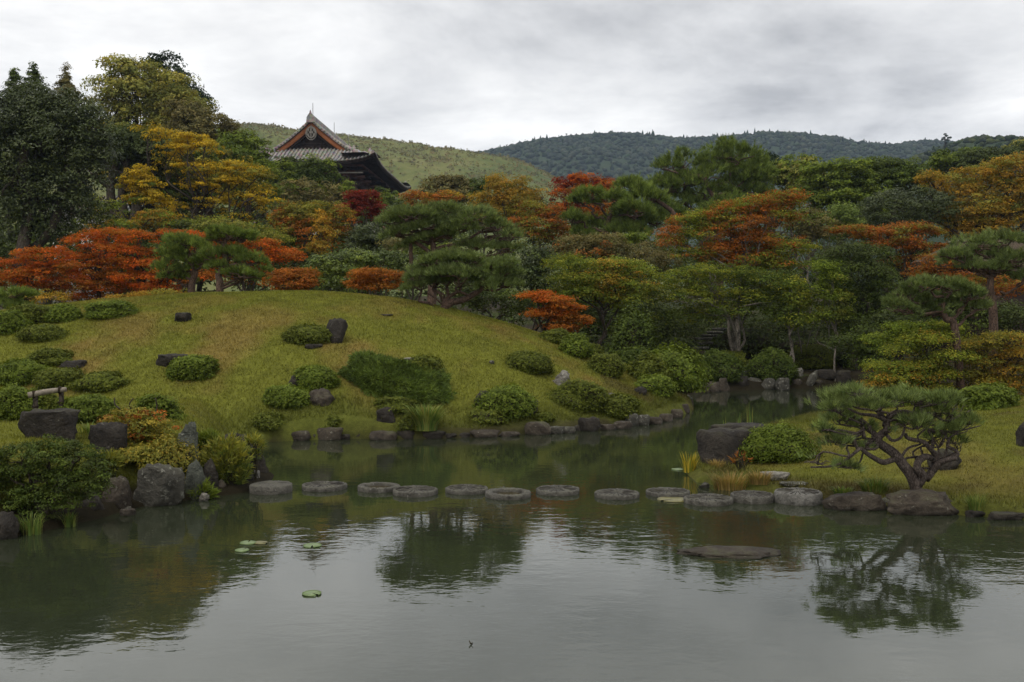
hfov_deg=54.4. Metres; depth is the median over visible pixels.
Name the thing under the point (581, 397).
azalea bush
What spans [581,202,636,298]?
maple tree
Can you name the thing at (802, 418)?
lawn turf
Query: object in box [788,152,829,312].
broadleaf tree
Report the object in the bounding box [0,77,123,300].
evergreen oak
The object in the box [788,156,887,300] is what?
broadleaf tree
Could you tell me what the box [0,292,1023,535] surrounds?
ground
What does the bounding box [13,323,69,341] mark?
azalea bush
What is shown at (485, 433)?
shore stone
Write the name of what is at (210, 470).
rock
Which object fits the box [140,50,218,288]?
cedar tree
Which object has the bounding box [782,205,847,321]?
light tree
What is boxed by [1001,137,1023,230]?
ochre tree
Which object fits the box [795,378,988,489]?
dwarf pine
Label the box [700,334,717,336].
stone step
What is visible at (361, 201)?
maple tree
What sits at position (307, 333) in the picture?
azalea bush
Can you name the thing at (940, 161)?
broadleaf tree
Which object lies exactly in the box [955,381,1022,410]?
bush
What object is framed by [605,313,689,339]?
bush
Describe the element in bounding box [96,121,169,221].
tree
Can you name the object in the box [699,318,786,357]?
bush
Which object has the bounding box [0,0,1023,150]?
sky
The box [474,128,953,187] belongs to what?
mountain forest
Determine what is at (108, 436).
rock
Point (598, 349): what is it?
azalea bush
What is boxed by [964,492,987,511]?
grass clump
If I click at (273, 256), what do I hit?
maple tree
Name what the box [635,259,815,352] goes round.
maple tree
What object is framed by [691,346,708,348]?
stone step
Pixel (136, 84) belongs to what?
camphor tree
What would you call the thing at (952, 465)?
rock
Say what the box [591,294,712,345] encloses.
understory tree
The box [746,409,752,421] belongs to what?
reed clump
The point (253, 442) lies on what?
bamboo grass
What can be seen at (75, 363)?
rock
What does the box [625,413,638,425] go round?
shore stone
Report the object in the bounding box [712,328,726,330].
stone step
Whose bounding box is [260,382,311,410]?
azalea bush
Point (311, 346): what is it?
rock
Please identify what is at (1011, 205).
golden tree
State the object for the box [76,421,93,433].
spiky grass
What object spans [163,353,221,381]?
azalea bush
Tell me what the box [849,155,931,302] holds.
broadleaf tree
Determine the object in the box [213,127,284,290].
broadleaf tree
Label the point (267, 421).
azalea bush
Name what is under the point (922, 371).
maple tree
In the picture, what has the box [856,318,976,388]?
maple tree
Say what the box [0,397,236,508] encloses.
bank turf
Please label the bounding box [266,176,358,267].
broadleaf tree
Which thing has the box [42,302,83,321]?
azalea bush
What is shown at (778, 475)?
rock
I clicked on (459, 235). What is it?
background wood
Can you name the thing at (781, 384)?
shore stone
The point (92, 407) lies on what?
azalea bush
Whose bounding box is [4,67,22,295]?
conifer
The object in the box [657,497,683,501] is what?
lily pad
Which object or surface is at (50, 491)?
evergreen bush
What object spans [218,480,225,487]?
rock
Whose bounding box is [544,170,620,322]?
red tree
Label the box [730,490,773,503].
millstone
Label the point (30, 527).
sedge
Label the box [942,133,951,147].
hilltop conifer
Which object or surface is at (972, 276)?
maple tree
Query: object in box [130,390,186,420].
bush
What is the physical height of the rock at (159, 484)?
0.705 m
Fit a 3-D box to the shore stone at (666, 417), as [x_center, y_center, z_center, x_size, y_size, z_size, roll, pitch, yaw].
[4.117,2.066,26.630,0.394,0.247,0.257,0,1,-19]
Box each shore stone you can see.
[291,430,310,440]
[317,427,342,440]
[341,434,349,439]
[369,430,396,440]
[397,430,414,438]
[422,430,445,438]
[445,433,456,437]
[459,432,469,437]
[470,429,499,437]
[498,431,519,436]
[524,421,550,434]
[551,426,564,433]
[564,426,575,432]
[578,416,600,431]
[600,424,616,429]
[613,420,632,428]
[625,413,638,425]
[638,414,649,425]
[649,417,662,424]
[659,413,672,421]
[671,409,682,417]
[682,404,689,413]
[709,381,719,391]
[719,378,729,391]
[733,376,748,386]
[748,377,761,381]
[761,378,774,389]
[775,378,789,390]
[791,379,802,384]
[794,368,803,376]
[818,369,836,379]
[836,370,851,383]
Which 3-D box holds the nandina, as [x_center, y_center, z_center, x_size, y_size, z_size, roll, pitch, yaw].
[-5.767,1.438,15.530,1.708,1.114,1.002,0,1,0]
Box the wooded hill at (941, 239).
[785,141,1023,290]
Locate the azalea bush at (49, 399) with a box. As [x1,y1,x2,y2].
[38,393,58,409]
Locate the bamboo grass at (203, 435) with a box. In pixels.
[197,427,220,455]
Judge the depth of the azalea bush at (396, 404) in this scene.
23.20 m
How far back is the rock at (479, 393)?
24.10 m
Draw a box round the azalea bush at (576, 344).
[558,332,594,357]
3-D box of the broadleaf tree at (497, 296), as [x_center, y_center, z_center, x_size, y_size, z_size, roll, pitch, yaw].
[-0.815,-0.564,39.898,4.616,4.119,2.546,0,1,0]
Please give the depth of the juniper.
24.09 m
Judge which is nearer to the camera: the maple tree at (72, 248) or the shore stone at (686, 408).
the shore stone at (686, 408)
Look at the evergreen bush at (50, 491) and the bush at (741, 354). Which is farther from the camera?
the bush at (741, 354)
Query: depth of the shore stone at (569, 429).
23.76 m
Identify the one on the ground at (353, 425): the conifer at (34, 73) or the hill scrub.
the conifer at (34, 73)
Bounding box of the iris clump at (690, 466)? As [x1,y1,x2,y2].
[678,451,698,472]
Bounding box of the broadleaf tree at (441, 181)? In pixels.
[414,173,478,295]
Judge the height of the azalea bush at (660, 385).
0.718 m
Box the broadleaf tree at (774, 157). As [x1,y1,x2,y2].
[752,152,782,313]
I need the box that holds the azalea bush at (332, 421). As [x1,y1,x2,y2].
[324,414,343,427]
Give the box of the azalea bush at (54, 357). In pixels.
[26,347,75,366]
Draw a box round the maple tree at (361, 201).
[337,189,387,290]
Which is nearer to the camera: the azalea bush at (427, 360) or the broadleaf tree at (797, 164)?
the azalea bush at (427, 360)
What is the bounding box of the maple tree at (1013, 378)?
[935,327,1023,394]
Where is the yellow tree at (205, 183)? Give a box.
[128,122,285,290]
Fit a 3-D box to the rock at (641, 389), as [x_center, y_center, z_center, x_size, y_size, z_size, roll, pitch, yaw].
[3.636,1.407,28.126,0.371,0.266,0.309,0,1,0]
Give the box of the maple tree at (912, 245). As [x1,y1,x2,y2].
[824,219,949,349]
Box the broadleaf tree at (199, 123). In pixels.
[154,98,244,290]
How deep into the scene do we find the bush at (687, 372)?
30.66 m
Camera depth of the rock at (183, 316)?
27.31 m
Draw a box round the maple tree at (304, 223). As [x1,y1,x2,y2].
[264,199,358,276]
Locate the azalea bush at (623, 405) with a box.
[594,392,644,418]
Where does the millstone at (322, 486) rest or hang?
on the pond water
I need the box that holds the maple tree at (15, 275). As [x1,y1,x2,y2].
[0,245,105,304]
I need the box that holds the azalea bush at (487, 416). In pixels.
[468,408,514,425]
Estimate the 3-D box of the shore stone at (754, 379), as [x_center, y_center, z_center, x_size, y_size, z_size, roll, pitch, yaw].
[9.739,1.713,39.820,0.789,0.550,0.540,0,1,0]
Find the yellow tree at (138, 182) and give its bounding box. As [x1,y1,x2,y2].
[114,163,173,261]
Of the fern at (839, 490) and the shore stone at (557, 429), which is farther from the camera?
the shore stone at (557, 429)
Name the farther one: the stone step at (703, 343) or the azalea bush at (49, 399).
the stone step at (703, 343)
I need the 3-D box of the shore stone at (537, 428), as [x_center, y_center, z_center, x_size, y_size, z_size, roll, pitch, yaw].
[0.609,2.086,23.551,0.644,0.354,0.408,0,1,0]
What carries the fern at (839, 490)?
on the ground at (353, 425)
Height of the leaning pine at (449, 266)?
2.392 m
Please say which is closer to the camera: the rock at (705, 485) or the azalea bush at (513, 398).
the rock at (705, 485)
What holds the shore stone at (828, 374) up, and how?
on the ground at (353, 425)
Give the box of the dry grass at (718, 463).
[707,458,726,467]
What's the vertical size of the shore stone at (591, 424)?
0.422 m
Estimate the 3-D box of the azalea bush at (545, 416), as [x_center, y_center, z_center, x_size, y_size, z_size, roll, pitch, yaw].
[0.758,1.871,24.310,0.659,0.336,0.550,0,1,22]
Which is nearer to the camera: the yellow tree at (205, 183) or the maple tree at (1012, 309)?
the maple tree at (1012, 309)
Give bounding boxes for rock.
[0,511,19,539]
[17,408,80,440]
[59,360,86,368]
[79,492,104,510]
[88,422,127,459]
[102,476,131,508]
[119,508,135,515]
[133,463,184,506]
[156,353,187,366]
[174,312,191,321]
[177,421,200,461]
[185,459,206,499]
[199,493,209,500]
[203,458,218,486]
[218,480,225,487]
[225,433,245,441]
[255,455,266,472]
[288,374,300,385]
[305,344,322,348]
[308,388,335,406]
[326,318,347,343]
[376,407,395,422]
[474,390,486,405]
[553,370,570,385]
[634,386,646,394]
[696,427,752,464]
[700,482,709,487]
[760,471,789,480]
[779,481,807,485]
[822,491,886,510]
[886,489,958,515]
[927,448,961,469]
[965,510,984,516]
[987,511,1023,519]
[1015,422,1023,446]
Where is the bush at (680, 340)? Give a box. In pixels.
[649,335,704,355]
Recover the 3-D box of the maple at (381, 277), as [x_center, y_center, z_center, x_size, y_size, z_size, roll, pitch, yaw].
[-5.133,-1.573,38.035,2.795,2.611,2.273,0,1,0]
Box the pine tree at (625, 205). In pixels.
[556,173,676,331]
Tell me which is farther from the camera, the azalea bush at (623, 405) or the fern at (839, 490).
the azalea bush at (623, 405)
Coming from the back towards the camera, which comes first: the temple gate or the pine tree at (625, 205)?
the temple gate
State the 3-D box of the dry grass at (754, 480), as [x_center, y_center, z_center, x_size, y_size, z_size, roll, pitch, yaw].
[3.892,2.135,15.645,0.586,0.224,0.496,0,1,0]
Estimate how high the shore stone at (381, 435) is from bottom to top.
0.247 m
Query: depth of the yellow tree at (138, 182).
63.53 m
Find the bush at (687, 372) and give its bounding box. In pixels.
[648,337,715,393]
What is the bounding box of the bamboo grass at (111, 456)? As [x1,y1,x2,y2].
[96,448,125,483]
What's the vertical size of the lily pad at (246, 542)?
0.016 m
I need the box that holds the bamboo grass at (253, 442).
[242,429,266,479]
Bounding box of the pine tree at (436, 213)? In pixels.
[372,198,526,303]
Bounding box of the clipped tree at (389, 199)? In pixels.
[364,185,415,295]
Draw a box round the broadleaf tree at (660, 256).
[625,237,686,313]
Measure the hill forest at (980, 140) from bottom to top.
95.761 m
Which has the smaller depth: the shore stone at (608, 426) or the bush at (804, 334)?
the shore stone at (608, 426)
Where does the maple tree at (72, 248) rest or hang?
on the ground at (353, 425)
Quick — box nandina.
[90,398,181,446]
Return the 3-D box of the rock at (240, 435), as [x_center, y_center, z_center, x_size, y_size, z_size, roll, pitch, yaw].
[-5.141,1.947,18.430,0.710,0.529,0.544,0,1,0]
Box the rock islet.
[676,545,780,558]
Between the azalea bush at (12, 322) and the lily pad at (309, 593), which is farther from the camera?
the azalea bush at (12, 322)
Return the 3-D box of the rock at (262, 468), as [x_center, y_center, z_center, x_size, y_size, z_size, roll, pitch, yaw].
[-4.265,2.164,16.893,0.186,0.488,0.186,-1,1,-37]
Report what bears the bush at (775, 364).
on the ground at (353, 425)
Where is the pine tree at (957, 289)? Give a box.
[878,272,995,389]
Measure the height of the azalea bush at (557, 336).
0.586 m
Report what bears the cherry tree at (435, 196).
on the ground at (353, 425)
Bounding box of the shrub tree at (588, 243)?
[540,230,639,332]
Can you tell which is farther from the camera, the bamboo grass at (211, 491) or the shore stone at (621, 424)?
the shore stone at (621, 424)
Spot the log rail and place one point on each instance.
(35, 394)
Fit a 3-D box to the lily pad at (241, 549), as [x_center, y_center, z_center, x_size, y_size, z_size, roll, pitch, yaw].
[-3.131,2.424,11.554,0.160,0.016,0.160,0,1,0]
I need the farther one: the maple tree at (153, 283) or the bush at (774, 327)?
the bush at (774, 327)
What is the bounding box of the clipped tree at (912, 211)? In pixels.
[853,185,967,276]
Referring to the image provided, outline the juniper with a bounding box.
[338,349,457,405]
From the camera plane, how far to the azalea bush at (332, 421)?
22.66 m
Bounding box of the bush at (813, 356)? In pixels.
[786,343,836,369]
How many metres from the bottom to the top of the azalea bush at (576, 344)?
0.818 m
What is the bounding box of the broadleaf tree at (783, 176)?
[764,154,804,290]
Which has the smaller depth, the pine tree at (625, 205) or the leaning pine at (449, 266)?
the leaning pine at (449, 266)
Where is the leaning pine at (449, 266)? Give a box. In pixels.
[398,244,529,308]
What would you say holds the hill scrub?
on the grass hill at (408, 169)
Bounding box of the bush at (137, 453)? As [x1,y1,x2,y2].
[108,441,154,462]
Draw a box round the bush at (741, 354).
[721,348,748,369]
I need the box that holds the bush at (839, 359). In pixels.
[828,343,897,366]
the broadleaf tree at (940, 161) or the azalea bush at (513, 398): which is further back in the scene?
the broadleaf tree at (940, 161)
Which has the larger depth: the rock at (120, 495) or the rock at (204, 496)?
the rock at (204, 496)
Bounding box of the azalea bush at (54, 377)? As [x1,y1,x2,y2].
[32,366,86,389]
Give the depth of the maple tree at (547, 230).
63.45 m
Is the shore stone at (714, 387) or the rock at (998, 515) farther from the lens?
the shore stone at (714, 387)
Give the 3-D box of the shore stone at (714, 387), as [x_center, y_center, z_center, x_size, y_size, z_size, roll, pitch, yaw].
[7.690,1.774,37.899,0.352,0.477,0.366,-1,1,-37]
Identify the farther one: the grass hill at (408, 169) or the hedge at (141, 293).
the grass hill at (408, 169)
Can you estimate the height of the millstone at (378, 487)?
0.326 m
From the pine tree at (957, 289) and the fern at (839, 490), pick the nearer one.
the fern at (839, 490)
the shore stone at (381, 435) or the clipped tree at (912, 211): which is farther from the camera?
the clipped tree at (912, 211)
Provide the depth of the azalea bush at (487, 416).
23.44 m
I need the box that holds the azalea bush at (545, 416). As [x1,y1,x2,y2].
[532,410,555,422]
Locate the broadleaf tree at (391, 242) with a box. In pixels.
[375,237,474,300]
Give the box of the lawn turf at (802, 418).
[616,374,1023,507]
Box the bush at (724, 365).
[697,348,747,382]
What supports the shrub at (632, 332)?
on the ground at (353, 425)
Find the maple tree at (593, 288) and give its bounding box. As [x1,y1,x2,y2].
[540,251,665,344]
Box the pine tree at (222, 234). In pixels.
[194,222,274,291]
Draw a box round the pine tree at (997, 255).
[933,225,1023,373]
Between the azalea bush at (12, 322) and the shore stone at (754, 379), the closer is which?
the azalea bush at (12, 322)
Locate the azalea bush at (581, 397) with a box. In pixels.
[542,378,611,412]
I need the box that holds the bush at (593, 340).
[580,332,613,353]
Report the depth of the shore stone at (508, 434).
23.11 m
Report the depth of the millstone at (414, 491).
15.23 m
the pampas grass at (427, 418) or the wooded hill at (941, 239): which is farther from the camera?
the wooded hill at (941, 239)
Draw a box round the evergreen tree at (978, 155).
[949,139,1023,226]
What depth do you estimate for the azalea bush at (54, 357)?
24.74 m
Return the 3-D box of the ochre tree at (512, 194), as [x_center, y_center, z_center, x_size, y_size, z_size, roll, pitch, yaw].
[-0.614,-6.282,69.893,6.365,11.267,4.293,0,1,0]
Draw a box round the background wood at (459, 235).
[0,189,1023,291]
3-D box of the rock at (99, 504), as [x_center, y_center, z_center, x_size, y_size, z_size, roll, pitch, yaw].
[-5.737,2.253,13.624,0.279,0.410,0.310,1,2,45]
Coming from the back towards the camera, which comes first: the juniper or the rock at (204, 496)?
the juniper
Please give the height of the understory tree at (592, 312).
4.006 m
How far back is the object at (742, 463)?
16.84 m
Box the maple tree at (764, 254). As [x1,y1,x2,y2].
[644,188,821,350]
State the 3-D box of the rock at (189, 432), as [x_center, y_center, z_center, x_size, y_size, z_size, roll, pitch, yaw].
[-5.076,1.754,15.553,0.339,1.012,0.325,-1,1,-37]
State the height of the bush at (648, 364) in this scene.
1.179 m
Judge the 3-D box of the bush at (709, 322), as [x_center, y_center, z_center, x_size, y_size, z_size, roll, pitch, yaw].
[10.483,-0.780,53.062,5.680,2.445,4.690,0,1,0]
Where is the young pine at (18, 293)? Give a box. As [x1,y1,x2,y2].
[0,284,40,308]
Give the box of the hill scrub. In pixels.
[0,122,704,289]
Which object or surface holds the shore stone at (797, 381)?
on the ground at (353, 425)
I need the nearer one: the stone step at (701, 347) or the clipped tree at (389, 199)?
the stone step at (701, 347)
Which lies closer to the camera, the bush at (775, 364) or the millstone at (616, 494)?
the millstone at (616, 494)
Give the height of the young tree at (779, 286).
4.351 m
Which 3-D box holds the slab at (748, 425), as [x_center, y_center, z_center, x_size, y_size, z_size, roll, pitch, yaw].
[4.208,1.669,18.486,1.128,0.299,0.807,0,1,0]
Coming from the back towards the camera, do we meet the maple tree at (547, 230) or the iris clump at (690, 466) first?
the maple tree at (547, 230)
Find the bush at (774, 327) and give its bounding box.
[746,307,808,342]
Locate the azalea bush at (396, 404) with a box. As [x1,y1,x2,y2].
[371,395,419,413]
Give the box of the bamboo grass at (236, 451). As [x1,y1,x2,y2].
[199,430,254,484]
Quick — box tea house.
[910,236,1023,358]
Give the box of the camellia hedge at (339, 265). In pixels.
[293,246,417,294]
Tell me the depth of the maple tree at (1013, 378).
31.13 m
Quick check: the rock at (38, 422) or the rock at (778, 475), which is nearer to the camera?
the rock at (38, 422)
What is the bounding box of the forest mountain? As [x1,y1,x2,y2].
[501,135,942,291]
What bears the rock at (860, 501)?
on the ground at (353, 425)
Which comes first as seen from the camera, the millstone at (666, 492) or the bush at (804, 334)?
the millstone at (666, 492)
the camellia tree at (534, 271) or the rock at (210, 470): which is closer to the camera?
the rock at (210, 470)
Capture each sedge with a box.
[15,511,49,535]
[54,510,77,526]
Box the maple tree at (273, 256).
[204,236,307,290]
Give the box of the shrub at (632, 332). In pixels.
[599,293,663,354]
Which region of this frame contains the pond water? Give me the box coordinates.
[0,388,1023,681]
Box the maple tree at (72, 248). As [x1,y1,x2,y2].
[0,223,310,295]
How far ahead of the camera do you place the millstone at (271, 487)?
15.38 m
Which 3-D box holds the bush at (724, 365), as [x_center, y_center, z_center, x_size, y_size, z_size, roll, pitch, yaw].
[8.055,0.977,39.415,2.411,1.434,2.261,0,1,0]
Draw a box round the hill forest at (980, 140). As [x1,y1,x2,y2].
[823,134,1023,290]
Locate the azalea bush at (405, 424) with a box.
[390,412,417,431]
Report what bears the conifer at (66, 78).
on the ground at (353, 425)
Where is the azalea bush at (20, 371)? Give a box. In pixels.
[0,357,50,386]
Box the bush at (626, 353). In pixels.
[615,346,652,364]
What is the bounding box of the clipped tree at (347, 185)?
[336,180,366,246]
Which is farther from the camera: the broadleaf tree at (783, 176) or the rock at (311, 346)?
the broadleaf tree at (783, 176)
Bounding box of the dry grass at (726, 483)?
[702,470,749,490]
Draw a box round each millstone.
[249,480,291,494]
[302,481,346,491]
[358,482,399,492]
[393,485,437,497]
[445,484,487,494]
[485,487,530,499]
[536,485,578,495]
[594,488,639,499]
[646,487,689,496]
[683,493,733,506]
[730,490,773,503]
[774,487,822,505]
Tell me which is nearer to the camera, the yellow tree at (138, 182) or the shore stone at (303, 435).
the shore stone at (303, 435)
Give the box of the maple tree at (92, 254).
[56,227,146,301]
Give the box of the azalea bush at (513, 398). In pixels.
[470,381,538,421]
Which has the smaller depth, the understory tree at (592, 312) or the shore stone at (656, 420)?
the shore stone at (656, 420)
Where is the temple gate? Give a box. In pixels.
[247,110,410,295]
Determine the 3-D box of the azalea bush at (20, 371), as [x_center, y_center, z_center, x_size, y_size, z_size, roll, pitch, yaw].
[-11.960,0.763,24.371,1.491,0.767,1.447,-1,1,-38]
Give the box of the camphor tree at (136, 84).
[80,52,218,256]
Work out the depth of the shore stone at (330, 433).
22.37 m
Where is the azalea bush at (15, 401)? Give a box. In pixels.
[0,382,51,421]
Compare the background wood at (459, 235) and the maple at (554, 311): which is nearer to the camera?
the maple at (554, 311)
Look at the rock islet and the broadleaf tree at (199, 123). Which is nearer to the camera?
the rock islet
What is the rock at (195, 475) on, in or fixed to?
on the ground at (353, 425)
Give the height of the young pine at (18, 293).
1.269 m
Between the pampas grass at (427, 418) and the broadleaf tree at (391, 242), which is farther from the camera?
the broadleaf tree at (391, 242)
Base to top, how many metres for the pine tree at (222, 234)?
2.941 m
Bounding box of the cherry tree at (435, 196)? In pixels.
[397,189,465,229]
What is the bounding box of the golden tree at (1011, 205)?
[911,151,1023,240]
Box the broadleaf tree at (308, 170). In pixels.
[264,153,348,285]
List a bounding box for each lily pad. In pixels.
[235,548,248,551]
[240,540,255,544]
[302,590,320,596]
[303,543,321,547]
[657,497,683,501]
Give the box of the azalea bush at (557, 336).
[538,327,570,344]
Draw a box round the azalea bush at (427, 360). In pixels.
[410,353,445,372]
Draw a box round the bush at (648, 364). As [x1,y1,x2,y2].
[624,350,678,385]
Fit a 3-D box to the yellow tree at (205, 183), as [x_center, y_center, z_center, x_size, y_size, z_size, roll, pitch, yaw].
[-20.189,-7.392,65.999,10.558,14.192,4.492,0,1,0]
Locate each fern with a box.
[829,486,857,493]
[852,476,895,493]
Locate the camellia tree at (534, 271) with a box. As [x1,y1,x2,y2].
[510,241,560,330]
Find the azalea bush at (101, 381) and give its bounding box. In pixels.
[64,370,133,392]
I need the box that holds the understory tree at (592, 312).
[520,283,626,334]
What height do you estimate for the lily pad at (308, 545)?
0.016 m
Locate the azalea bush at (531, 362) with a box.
[505,350,554,373]
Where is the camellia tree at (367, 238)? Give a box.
[341,222,390,294]
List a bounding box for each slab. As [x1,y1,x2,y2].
[708,422,765,429]
[806,370,817,386]
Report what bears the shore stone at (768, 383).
on the ground at (353, 425)
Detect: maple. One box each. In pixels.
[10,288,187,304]
[71,192,203,296]
[189,214,296,291]
[260,266,324,290]
[339,266,407,295]
[515,289,594,332]
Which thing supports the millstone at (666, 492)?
on the pond water
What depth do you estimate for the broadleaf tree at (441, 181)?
94.80 m
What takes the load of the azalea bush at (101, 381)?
on the ground at (353, 425)
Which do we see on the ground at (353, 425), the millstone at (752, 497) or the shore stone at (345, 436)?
the shore stone at (345, 436)
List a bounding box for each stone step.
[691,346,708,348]
[694,337,712,339]
[696,341,712,344]
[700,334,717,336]
[706,331,722,333]
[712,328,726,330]
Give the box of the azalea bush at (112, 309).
[81,299,142,318]
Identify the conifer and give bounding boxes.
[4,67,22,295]
[17,60,50,304]
[53,61,80,302]
[465,176,494,314]
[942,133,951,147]
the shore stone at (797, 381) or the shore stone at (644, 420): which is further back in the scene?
the shore stone at (797, 381)
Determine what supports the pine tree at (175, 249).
on the ground at (353, 425)
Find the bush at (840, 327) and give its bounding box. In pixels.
[810,316,869,345]
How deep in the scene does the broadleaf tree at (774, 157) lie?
89.31 m
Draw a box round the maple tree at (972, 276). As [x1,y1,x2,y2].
[900,251,1023,366]
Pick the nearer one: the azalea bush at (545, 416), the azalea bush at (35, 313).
the azalea bush at (545, 416)
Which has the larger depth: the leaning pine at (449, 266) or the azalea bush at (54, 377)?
the leaning pine at (449, 266)
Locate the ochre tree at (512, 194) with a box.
[465,171,547,320]
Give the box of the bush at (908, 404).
[856,386,931,406]
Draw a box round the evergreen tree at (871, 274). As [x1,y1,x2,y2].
[793,237,901,370]
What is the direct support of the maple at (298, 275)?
on the ground at (353, 425)
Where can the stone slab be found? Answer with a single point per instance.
(811, 379)
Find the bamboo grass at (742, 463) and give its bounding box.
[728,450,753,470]
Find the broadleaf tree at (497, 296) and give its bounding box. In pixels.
[437,281,542,324]
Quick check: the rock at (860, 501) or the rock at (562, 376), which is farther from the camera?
the rock at (562, 376)
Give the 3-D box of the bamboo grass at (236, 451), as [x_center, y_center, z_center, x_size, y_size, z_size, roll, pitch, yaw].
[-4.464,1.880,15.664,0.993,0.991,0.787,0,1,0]
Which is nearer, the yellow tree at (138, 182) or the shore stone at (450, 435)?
the shore stone at (450, 435)
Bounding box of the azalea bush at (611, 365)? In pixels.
[585,352,626,377]
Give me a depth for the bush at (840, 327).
50.17 m
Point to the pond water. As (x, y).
(584, 584)
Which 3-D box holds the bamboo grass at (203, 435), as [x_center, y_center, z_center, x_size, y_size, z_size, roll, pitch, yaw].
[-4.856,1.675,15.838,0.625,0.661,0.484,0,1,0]
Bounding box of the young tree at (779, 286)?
[759,274,821,366]
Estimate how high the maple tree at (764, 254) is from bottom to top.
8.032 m
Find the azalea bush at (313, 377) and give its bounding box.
[291,363,341,390]
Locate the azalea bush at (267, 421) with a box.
[246,410,288,430]
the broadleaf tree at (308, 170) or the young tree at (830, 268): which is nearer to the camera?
the young tree at (830, 268)
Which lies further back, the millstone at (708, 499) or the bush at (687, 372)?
the bush at (687, 372)
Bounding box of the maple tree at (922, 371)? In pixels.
[857,328,986,390]
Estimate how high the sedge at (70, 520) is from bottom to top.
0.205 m
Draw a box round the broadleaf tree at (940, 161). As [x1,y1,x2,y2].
[924,146,982,236]
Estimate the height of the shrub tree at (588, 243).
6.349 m
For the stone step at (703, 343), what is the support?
on the ground at (353, 425)
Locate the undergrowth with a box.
[0,211,948,350]
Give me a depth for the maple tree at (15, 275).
43.54 m
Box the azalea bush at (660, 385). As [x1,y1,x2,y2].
[633,372,677,396]
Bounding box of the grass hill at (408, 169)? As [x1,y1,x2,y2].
[0,125,700,295]
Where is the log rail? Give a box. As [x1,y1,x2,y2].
[27,386,66,408]
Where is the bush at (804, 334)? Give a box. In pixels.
[760,323,849,353]
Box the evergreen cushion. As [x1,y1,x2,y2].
[732,420,825,463]
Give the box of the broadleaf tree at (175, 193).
[88,119,253,257]
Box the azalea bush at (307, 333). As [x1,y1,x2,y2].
[278,322,332,344]
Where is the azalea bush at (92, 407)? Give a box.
[52,392,123,423]
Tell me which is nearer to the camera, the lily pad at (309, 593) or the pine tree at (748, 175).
the lily pad at (309, 593)
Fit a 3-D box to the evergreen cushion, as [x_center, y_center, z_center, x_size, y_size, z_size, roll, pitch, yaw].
[4.679,1.790,17.841,1.828,0.781,1.627,0,1,0]
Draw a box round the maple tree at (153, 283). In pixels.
[99,225,232,292]
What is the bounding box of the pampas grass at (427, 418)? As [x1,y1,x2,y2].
[402,403,455,430]
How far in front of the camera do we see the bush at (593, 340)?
41.39 m
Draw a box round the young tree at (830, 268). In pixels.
[800,258,857,381]
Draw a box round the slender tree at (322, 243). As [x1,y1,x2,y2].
[305,208,339,290]
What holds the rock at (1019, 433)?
on the ground at (353, 425)
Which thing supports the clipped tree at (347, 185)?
on the ground at (353, 425)
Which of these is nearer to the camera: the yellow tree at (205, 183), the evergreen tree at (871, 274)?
the evergreen tree at (871, 274)
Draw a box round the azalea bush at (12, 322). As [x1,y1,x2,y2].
[0,309,32,335]
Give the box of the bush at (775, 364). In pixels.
[743,346,801,384]
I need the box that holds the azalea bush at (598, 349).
[587,343,604,357]
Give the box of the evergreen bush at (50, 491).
[0,433,116,519]
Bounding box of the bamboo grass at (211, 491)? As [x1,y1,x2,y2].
[184,477,221,498]
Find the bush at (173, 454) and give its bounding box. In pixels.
[135,429,209,481]
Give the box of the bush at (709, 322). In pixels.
[673,306,732,348]
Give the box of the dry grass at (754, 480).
[744,469,773,484]
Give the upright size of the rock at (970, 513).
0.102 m
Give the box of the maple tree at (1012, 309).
[820,298,1023,381]
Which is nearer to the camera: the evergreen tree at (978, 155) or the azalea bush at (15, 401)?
the azalea bush at (15, 401)
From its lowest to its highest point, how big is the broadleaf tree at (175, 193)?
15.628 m
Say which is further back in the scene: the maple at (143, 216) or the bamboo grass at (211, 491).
the maple at (143, 216)
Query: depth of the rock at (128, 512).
13.65 m
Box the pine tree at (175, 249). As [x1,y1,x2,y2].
[144,229,215,292]
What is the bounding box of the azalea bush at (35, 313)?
[4,302,52,324]
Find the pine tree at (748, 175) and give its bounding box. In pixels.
[643,133,791,299]
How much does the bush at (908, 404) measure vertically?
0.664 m
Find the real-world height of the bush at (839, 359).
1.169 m
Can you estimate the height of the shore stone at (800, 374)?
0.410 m
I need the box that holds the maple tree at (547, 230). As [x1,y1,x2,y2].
[505,199,572,329]
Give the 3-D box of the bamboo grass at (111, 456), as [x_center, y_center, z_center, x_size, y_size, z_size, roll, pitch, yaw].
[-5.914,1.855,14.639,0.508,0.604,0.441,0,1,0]
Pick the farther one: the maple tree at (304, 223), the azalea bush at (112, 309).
the maple tree at (304, 223)
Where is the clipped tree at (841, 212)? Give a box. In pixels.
[814,201,866,306]

